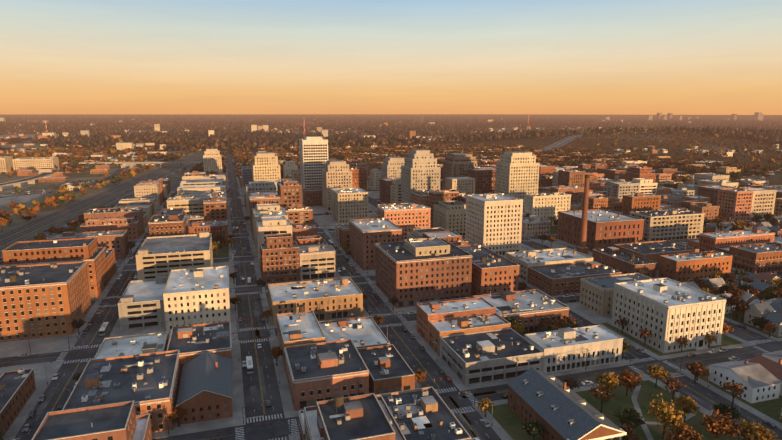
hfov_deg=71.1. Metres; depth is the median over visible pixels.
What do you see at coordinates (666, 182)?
building
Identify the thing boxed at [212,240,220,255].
yard tree
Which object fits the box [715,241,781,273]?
building
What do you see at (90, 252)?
building
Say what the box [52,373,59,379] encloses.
car
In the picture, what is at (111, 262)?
building
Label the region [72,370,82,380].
street tree
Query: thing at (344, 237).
building
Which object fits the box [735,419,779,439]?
park tree
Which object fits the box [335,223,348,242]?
building
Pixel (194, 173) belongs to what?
building
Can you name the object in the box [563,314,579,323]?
yard tree
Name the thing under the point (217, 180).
parking garage
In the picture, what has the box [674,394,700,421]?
park tree
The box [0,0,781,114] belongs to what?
sky
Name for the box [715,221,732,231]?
house
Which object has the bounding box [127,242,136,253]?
street tree
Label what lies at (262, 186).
building
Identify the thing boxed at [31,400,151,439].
building
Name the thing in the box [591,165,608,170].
building
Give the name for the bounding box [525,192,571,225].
building
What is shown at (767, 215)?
yard tree
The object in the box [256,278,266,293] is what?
street tree
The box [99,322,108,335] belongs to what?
bus
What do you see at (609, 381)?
park tree
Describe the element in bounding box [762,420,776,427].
car
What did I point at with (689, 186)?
building
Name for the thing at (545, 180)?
building
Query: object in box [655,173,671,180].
building
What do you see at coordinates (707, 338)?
park tree
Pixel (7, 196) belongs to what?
open ground
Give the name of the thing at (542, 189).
building
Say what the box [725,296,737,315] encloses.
yard tree
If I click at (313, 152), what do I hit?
modern white tower
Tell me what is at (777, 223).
house
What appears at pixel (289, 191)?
building
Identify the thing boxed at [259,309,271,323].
street tree
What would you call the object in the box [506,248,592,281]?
building
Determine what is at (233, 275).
street tree
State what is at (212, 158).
cream tower
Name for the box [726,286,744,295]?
yard tree
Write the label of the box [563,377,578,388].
park tree
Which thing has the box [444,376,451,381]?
car
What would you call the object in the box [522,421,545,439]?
park tree
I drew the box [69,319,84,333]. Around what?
street tree
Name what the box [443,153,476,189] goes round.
high-rise building
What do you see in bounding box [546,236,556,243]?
street tree
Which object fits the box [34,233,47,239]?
railside tree
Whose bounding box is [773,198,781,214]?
building
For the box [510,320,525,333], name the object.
yard tree
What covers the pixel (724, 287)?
yard tree
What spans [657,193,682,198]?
building
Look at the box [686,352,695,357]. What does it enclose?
car
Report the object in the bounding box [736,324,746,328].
car
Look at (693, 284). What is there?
house
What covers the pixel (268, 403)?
car
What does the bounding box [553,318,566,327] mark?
yard tree
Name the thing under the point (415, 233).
building
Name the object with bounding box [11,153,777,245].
distant cars
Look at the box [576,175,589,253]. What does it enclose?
brick smokestack
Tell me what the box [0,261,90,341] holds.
brick block
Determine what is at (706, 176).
building
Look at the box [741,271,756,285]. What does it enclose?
house
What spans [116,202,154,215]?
building
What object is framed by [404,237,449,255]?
brick penthouse
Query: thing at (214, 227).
building
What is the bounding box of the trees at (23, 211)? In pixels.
[0,129,781,226]
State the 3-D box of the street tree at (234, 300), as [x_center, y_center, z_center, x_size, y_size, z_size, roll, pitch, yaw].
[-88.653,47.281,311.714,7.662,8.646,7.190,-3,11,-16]
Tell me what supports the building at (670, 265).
on the pavement slabs
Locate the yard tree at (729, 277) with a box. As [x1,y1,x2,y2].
[721,272,736,281]
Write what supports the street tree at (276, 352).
on the pavement slabs
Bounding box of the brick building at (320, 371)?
[284,339,369,410]
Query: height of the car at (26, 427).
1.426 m
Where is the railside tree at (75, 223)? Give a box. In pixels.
[67,221,80,225]
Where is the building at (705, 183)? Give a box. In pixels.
[694,180,719,194]
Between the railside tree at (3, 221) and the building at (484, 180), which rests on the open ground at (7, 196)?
the railside tree at (3, 221)
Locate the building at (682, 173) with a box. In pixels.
[677,171,687,174]
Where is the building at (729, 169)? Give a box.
[716,166,740,177]
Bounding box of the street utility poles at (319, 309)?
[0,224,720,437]
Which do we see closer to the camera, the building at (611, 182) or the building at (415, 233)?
the building at (415, 233)
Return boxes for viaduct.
[62,162,200,167]
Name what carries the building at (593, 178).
on the pavement slabs
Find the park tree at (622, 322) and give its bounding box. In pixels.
[615,318,627,332]
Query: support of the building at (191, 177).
on the pavement slabs
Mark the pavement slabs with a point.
(37, 346)
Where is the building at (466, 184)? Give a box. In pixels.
[445,176,474,194]
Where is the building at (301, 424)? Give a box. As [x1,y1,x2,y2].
[298,410,304,439]
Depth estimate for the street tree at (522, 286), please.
332.33 m
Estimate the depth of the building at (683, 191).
681.05 m
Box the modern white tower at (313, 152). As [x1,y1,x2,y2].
[299,136,327,199]
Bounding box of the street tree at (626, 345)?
[622,341,630,359]
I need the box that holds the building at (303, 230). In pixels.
[292,225,316,240]
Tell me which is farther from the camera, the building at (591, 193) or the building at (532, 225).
the building at (591, 193)
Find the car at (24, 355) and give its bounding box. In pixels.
[18,353,29,357]
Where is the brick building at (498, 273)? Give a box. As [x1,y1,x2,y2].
[457,244,519,295]
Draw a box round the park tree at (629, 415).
[612,407,643,427]
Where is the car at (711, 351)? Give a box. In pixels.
[707,349,717,353]
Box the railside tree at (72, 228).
[66,224,77,231]
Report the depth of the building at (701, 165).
1085.21 m
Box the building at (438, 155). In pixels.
[434,153,447,157]
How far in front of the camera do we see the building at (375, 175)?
808.49 m
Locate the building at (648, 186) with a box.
[628,178,657,193]
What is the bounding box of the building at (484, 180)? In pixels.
[468,168,495,193]
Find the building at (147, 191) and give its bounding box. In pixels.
[134,184,159,208]
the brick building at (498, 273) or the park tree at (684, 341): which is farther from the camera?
the brick building at (498, 273)
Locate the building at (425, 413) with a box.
[375,386,471,439]
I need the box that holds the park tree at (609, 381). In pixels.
[594,372,621,400]
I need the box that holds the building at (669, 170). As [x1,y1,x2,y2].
[655,168,676,174]
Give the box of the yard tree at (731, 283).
[725,281,738,287]
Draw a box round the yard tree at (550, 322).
[540,317,559,328]
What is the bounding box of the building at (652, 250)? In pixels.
[614,240,698,269]
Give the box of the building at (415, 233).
[407,227,446,238]
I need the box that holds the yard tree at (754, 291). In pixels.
[750,287,759,295]
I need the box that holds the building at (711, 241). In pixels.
[688,228,774,251]
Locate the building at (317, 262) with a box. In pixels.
[299,245,336,280]
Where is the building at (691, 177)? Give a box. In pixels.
[680,175,693,181]
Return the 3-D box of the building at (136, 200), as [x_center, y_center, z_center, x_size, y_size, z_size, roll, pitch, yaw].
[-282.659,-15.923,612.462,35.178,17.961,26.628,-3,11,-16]
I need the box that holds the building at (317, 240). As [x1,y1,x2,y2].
[293,235,327,245]
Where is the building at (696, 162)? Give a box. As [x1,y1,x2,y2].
[695,161,722,164]
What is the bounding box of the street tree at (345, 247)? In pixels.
[341,244,348,254]
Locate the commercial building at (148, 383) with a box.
[62,350,180,432]
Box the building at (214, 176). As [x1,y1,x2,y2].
[205,174,225,184]
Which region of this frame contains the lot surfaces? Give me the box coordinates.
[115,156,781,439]
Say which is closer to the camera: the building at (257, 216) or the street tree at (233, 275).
the street tree at (233, 275)
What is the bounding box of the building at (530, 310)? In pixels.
[473,289,569,334]
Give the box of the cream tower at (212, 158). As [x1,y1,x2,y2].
[203,148,221,174]
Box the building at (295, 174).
[291,169,299,181]
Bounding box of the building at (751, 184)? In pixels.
[738,182,761,187]
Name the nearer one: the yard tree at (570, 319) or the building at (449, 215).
the yard tree at (570, 319)
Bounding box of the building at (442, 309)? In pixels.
[417,297,495,343]
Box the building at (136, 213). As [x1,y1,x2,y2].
[84,206,143,229]
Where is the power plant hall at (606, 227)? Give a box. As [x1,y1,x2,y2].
[557,209,643,251]
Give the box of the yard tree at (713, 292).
[709,288,720,294]
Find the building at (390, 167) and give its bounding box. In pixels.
[381,157,404,177]
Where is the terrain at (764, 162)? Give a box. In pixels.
[0,114,781,167]
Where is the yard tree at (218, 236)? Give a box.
[215,232,224,248]
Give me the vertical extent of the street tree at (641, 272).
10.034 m
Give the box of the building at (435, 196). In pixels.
[429,190,458,227]
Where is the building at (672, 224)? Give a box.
[629,208,704,241]
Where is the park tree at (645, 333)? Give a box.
[639,329,652,344]
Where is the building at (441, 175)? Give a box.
[437,166,442,178]
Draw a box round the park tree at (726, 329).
[721,322,733,339]
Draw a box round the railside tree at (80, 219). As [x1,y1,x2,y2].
[77,216,84,223]
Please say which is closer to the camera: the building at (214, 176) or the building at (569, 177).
the building at (569, 177)
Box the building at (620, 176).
[615,174,624,180]
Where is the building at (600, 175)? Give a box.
[591,172,603,177]
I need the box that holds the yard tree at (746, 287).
[735,283,752,290]
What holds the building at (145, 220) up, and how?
on the pavement slabs
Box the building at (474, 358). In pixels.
[440,328,543,385]
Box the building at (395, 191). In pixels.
[390,179,400,203]
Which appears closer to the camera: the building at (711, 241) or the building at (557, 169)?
the building at (711, 241)
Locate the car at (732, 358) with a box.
[728,356,739,360]
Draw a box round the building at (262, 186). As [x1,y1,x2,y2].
[245,179,280,216]
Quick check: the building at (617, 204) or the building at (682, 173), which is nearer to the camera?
the building at (617, 204)
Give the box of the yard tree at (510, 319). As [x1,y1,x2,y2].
[502,316,517,322]
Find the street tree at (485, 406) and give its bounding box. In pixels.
[477,398,495,416]
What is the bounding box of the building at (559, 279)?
[527,261,621,295]
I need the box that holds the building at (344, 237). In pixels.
[339,224,349,248]
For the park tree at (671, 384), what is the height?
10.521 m
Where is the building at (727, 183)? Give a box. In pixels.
[711,180,737,187]
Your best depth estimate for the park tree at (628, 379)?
214.76 m
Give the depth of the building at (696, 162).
1161.11 m
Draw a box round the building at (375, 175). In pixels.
[370,169,380,189]
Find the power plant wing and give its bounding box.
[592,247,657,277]
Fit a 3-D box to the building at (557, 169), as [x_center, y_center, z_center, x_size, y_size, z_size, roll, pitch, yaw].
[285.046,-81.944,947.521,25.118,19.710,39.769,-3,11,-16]
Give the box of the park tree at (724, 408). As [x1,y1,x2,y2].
[712,403,742,418]
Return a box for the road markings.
[3,166,781,439]
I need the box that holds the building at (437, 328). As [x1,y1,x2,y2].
[428,313,510,356]
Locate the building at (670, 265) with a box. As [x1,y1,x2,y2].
[658,251,732,281]
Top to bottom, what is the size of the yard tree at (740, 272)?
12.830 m
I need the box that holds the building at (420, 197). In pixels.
[411,189,465,206]
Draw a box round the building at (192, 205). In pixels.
[166,195,204,214]
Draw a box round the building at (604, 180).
[598,178,612,182]
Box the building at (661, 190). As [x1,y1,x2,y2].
[656,186,670,194]
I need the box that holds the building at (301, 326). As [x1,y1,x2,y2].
[276,304,324,370]
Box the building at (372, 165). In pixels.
[347,162,378,175]
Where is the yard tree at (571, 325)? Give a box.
[565,322,579,327]
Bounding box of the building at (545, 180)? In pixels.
[538,175,552,186]
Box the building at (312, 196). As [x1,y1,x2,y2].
[303,188,322,205]
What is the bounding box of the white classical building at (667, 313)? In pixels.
[611,278,726,352]
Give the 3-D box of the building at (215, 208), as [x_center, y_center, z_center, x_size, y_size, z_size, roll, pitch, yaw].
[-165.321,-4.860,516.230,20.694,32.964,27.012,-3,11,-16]
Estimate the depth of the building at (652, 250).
403.11 m
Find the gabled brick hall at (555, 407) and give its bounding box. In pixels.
[507,368,626,439]
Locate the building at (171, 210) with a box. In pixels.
[159,207,189,234]
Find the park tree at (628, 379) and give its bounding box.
[616,369,642,395]
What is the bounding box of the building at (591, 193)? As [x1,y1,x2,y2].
[589,190,602,195]
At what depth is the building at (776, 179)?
837.48 m
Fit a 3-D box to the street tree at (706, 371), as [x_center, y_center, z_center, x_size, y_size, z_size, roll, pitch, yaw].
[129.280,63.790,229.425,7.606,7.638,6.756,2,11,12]
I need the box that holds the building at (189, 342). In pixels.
[166,321,231,377]
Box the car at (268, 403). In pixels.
[265,400,270,407]
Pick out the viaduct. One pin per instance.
(143, 163)
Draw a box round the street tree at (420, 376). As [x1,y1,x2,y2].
[415,369,425,387]
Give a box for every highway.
[0,172,55,190]
[533,134,582,152]
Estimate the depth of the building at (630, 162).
1156.60 m
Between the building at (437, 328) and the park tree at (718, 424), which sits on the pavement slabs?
the building at (437, 328)
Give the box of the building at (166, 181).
[157,178,170,192]
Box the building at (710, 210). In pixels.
[690,203,718,220]
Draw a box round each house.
[683,279,700,288]
[704,276,725,293]
[706,222,715,232]
[708,360,781,402]
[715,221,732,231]
[716,291,735,313]
[738,289,758,311]
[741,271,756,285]
[744,300,775,328]
[748,298,766,304]
[748,354,781,395]
[749,280,773,299]
[753,225,769,230]
[756,221,771,227]
[756,272,781,286]
[762,350,781,362]
[763,311,781,336]
[765,295,781,303]
[768,215,781,227]
[768,226,781,236]
[770,302,781,313]
[774,236,781,241]
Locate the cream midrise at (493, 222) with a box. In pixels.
[465,193,523,255]
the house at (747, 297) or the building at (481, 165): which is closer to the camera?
the house at (747, 297)
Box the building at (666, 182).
[655,180,681,186]
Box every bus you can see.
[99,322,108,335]
[246,356,252,373]
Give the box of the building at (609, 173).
[597,168,626,180]
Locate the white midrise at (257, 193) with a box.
[250,191,277,195]
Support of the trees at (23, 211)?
on the terrain at (764, 162)
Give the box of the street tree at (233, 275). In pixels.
[229,272,236,283]
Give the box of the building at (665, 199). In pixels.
[660,195,687,205]
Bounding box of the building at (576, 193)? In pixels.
[550,185,583,204]
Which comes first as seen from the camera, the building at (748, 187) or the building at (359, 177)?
the building at (359, 177)
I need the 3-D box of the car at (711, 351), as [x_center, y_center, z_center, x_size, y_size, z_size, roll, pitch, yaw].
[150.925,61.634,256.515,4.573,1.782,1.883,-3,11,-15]
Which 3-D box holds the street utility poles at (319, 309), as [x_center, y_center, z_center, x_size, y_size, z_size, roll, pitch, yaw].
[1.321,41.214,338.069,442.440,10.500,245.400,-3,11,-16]
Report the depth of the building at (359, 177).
674.99 m
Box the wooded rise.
[228,132,781,160]
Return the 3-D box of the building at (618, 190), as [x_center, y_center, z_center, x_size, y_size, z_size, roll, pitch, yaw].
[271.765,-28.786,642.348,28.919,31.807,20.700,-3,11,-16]
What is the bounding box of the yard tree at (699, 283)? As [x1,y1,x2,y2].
[685,278,705,287]
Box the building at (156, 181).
[140,179,163,201]
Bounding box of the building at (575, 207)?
[570,204,580,210]
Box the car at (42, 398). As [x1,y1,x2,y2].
[38,394,45,401]
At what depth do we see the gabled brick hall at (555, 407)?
187.99 m
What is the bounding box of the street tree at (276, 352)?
[270,346,282,365]
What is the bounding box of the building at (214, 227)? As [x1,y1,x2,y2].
[188,220,227,244]
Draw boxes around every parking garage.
[118,275,168,329]
[136,231,212,279]
[180,176,222,186]
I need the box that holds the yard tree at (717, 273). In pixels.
[710,271,724,280]
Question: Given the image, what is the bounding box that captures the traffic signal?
[270,418,290,432]
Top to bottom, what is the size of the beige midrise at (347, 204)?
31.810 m
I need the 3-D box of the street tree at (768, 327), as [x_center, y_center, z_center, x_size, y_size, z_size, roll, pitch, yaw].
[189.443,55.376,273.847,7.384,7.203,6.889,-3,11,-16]
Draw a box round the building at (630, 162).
[622,160,646,164]
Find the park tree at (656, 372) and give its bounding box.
[645,365,670,387]
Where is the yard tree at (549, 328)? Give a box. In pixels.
[542,324,557,331]
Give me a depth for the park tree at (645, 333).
263.81 m
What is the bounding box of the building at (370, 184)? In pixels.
[367,180,373,189]
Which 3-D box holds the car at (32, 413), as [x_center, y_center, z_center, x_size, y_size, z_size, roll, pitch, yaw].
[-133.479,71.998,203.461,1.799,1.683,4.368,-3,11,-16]
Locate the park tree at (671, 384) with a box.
[662,375,686,402]
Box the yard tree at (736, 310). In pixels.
[728,306,744,319]
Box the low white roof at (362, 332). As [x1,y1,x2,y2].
[319,316,389,348]
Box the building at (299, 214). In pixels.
[284,204,312,225]
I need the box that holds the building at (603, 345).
[524,325,622,372]
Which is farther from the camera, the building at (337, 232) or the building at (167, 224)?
the building at (337, 232)
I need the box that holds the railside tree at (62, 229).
[52,227,68,231]
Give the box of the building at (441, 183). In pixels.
[440,178,442,189]
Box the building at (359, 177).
[349,163,366,190]
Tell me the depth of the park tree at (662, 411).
185.42 m
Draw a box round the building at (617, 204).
[614,198,621,210]
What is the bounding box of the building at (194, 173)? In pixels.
[184,171,205,175]
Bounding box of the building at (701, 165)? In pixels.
[688,164,705,168]
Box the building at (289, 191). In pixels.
[277,179,302,207]
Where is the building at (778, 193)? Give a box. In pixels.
[776,189,781,197]
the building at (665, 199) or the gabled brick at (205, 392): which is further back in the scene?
the building at (665, 199)
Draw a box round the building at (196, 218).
[189,215,203,221]
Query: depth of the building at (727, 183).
675.51 m
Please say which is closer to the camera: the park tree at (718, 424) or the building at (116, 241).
the park tree at (718, 424)
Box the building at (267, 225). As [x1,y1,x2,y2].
[256,216,291,266]
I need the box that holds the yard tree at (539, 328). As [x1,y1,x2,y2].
[535,324,551,331]
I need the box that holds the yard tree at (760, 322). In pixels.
[748,315,771,330]
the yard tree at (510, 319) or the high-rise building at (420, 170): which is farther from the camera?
the high-rise building at (420, 170)
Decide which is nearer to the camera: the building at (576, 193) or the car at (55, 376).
the car at (55, 376)
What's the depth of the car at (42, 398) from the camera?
213.69 m
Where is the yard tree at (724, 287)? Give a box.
[719,284,731,292]
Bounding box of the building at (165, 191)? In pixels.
[163,185,167,197]
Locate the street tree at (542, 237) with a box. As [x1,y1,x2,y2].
[538,234,546,243]
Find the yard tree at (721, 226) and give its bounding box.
[715,222,728,230]
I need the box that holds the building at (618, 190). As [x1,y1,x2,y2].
[606,182,639,198]
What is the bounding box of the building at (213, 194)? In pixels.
[204,189,227,224]
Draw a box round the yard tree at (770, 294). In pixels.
[761,288,778,298]
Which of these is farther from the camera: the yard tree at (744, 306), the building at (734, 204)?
the building at (734, 204)
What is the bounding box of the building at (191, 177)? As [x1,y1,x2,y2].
[182,176,204,178]
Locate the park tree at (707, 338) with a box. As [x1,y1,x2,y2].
[704,334,716,347]
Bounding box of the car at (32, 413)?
[28,410,36,417]
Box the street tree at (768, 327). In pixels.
[764,322,776,336]
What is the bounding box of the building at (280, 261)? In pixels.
[260,233,299,283]
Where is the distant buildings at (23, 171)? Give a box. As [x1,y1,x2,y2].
[0,112,781,175]
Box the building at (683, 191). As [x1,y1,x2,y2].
[671,187,694,195]
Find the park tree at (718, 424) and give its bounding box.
[695,409,743,439]
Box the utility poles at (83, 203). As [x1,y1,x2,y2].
[4,163,177,246]
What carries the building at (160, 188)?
on the pavement slabs
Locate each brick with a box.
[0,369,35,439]
[176,352,232,424]
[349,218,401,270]
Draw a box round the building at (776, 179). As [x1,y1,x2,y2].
[769,170,781,185]
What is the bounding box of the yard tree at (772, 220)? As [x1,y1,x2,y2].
[767,217,778,225]
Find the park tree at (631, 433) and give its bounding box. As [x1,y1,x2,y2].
[618,423,641,439]
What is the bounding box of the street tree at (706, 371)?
[690,366,709,380]
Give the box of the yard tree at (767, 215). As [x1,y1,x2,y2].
[763,212,773,218]
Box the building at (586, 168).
[575,161,593,172]
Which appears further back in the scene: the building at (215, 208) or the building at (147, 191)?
the building at (147, 191)
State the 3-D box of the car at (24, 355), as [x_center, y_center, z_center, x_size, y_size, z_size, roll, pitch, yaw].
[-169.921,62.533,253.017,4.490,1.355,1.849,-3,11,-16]
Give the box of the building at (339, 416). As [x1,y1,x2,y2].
[303,393,405,439]
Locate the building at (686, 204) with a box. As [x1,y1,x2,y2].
[679,200,706,209]
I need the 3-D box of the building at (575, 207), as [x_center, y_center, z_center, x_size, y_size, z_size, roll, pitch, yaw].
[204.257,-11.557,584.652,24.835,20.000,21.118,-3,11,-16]
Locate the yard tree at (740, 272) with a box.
[735,269,748,283]
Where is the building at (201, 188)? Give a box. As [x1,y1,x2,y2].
[177,185,226,199]
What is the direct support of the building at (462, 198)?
on the pavement slabs
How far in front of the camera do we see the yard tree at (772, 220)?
530.52 m
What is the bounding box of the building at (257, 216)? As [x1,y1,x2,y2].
[253,210,287,254]
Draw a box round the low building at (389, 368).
[357,344,414,394]
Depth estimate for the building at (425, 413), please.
182.52 m
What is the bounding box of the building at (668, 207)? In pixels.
[660,205,687,209]
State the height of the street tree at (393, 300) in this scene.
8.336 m
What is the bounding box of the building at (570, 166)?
[562,166,577,167]
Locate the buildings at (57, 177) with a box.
[25,150,166,189]
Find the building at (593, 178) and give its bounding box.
[586,173,597,181]
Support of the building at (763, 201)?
on the pavement slabs
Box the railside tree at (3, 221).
[0,217,8,231]
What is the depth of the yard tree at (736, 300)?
297.22 m
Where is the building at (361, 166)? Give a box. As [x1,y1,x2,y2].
[353,163,367,179]
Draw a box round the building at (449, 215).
[433,201,465,235]
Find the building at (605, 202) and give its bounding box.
[581,195,614,211]
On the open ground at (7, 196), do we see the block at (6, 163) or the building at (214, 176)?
the block at (6, 163)
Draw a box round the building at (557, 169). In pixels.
[555,167,568,171]
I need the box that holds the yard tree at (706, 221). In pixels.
[704,219,709,229]
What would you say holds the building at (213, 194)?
on the pavement slabs
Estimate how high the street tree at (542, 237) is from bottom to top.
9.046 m
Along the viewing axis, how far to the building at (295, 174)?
772.79 m
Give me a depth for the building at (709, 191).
626.76 m
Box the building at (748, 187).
[740,187,757,188]
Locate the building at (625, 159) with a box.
[618,157,632,160]
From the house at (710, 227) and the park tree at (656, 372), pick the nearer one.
the park tree at (656, 372)
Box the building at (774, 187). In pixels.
[762,185,781,189]
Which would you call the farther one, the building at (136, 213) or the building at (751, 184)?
the building at (751, 184)
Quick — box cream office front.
[162,266,230,330]
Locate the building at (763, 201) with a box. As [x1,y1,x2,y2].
[745,188,776,218]
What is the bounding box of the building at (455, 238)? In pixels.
[417,231,468,245]
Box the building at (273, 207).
[252,203,283,245]
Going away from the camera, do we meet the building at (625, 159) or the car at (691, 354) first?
the car at (691, 354)
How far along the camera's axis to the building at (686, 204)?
575.82 m
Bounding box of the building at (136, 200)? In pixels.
[119,198,156,213]
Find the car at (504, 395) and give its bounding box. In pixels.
[501,392,507,398]
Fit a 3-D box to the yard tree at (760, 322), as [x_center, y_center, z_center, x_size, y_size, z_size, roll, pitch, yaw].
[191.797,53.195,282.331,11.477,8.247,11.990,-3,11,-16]
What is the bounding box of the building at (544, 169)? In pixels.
[539,164,554,175]
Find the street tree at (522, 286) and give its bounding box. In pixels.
[517,282,526,290]
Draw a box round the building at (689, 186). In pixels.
[677,182,698,189]
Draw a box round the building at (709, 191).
[698,185,735,204]
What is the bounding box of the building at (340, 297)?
[268,276,362,325]
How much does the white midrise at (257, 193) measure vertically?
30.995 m
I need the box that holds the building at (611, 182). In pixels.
[603,179,627,190]
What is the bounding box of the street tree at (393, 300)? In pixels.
[387,296,398,309]
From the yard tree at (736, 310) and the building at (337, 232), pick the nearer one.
the yard tree at (736, 310)
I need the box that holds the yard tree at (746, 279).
[741,276,753,290]
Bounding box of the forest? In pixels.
[0,115,781,150]
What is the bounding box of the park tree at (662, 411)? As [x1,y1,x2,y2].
[646,393,687,438]
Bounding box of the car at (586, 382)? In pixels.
[581,380,593,385]
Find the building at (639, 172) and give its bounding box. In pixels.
[625,166,655,181]
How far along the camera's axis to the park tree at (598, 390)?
203.73 m
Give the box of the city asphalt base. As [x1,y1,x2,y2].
[0,150,781,439]
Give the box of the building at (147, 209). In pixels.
[113,205,151,221]
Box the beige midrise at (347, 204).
[331,187,367,222]
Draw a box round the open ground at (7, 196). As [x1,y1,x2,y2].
[0,151,199,233]
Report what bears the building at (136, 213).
on the pavement slabs
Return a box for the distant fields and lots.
[0,119,674,154]
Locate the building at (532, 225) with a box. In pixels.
[522,213,550,235]
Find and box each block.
[0,156,12,173]
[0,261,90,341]
[12,156,59,170]
[241,163,251,192]
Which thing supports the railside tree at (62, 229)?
on the rail corridor
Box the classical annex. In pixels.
[579,273,652,316]
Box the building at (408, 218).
[377,204,430,240]
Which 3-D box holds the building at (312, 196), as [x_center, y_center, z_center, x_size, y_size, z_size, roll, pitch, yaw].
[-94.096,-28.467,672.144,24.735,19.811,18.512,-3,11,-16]
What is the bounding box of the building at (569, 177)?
[552,168,585,186]
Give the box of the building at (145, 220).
[143,213,147,228]
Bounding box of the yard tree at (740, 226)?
[734,224,746,228]
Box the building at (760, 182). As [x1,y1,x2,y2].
[736,178,768,185]
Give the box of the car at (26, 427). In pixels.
[22,423,31,431]
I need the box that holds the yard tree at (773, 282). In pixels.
[769,277,781,286]
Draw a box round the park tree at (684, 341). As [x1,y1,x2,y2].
[676,337,687,351]
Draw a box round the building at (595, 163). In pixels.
[591,161,606,164]
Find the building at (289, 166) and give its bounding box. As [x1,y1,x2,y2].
[283,160,297,177]
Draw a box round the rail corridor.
[0,150,226,258]
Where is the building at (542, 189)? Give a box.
[538,186,557,193]
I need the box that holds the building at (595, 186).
[589,182,605,190]
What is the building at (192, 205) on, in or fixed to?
on the pavement slabs
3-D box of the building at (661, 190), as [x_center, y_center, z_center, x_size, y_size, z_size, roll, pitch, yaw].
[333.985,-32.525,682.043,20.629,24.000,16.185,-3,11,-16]
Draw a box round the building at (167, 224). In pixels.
[148,213,186,236]
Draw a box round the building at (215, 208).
[203,198,227,226]
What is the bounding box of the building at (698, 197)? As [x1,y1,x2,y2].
[682,195,710,202]
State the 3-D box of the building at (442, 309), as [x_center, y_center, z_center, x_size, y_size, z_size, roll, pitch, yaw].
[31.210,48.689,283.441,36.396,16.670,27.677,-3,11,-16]
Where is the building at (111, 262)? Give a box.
[105,249,116,281]
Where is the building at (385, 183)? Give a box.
[380,177,400,203]
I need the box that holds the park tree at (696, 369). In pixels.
[684,361,705,383]
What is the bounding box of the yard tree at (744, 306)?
[739,303,749,322]
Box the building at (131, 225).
[80,217,140,239]
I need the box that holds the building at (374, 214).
[370,203,414,218]
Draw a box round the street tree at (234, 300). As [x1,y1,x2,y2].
[230,295,241,309]
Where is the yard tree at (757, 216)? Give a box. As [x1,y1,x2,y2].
[753,215,762,223]
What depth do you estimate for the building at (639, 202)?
535.82 m
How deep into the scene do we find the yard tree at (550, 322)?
275.44 m
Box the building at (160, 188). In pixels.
[136,181,162,205]
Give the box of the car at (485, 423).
[480,419,490,427]
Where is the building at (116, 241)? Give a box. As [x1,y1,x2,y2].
[47,230,128,258]
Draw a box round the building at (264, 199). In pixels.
[249,194,280,232]
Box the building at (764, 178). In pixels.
[755,176,770,183]
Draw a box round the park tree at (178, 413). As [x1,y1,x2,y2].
[168,406,189,426]
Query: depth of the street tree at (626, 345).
247.20 m
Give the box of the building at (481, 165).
[477,164,495,166]
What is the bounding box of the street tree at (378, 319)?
[373,315,384,324]
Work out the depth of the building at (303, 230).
442.82 m
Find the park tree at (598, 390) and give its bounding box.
[586,384,616,412]
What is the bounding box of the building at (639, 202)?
[621,193,660,215]
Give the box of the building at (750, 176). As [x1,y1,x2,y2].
[742,175,763,178]
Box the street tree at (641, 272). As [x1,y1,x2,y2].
[636,269,646,274]
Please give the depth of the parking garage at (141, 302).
287.69 m
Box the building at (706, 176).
[693,173,729,183]
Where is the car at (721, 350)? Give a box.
[717,348,726,352]
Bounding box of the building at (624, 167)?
[616,166,629,169]
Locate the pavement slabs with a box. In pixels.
[0,156,781,439]
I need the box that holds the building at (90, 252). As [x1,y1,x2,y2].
[0,237,108,298]
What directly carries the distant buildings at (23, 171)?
on the terrain at (764, 162)
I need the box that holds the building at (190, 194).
[174,191,226,200]
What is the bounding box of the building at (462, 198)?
[459,194,477,203]
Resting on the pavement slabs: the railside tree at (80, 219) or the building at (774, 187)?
the building at (774, 187)
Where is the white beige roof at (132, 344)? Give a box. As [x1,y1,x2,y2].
[94,331,168,358]
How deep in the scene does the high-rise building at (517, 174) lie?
596.69 m
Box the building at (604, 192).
[593,190,606,194]
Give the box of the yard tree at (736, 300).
[731,297,744,318]
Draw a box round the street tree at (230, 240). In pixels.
[225,238,236,247]
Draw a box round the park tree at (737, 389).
[720,381,746,405]
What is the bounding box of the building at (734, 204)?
[717,188,752,220]
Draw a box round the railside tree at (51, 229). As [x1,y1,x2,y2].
[48,226,57,233]
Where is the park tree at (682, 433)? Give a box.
[663,424,704,439]

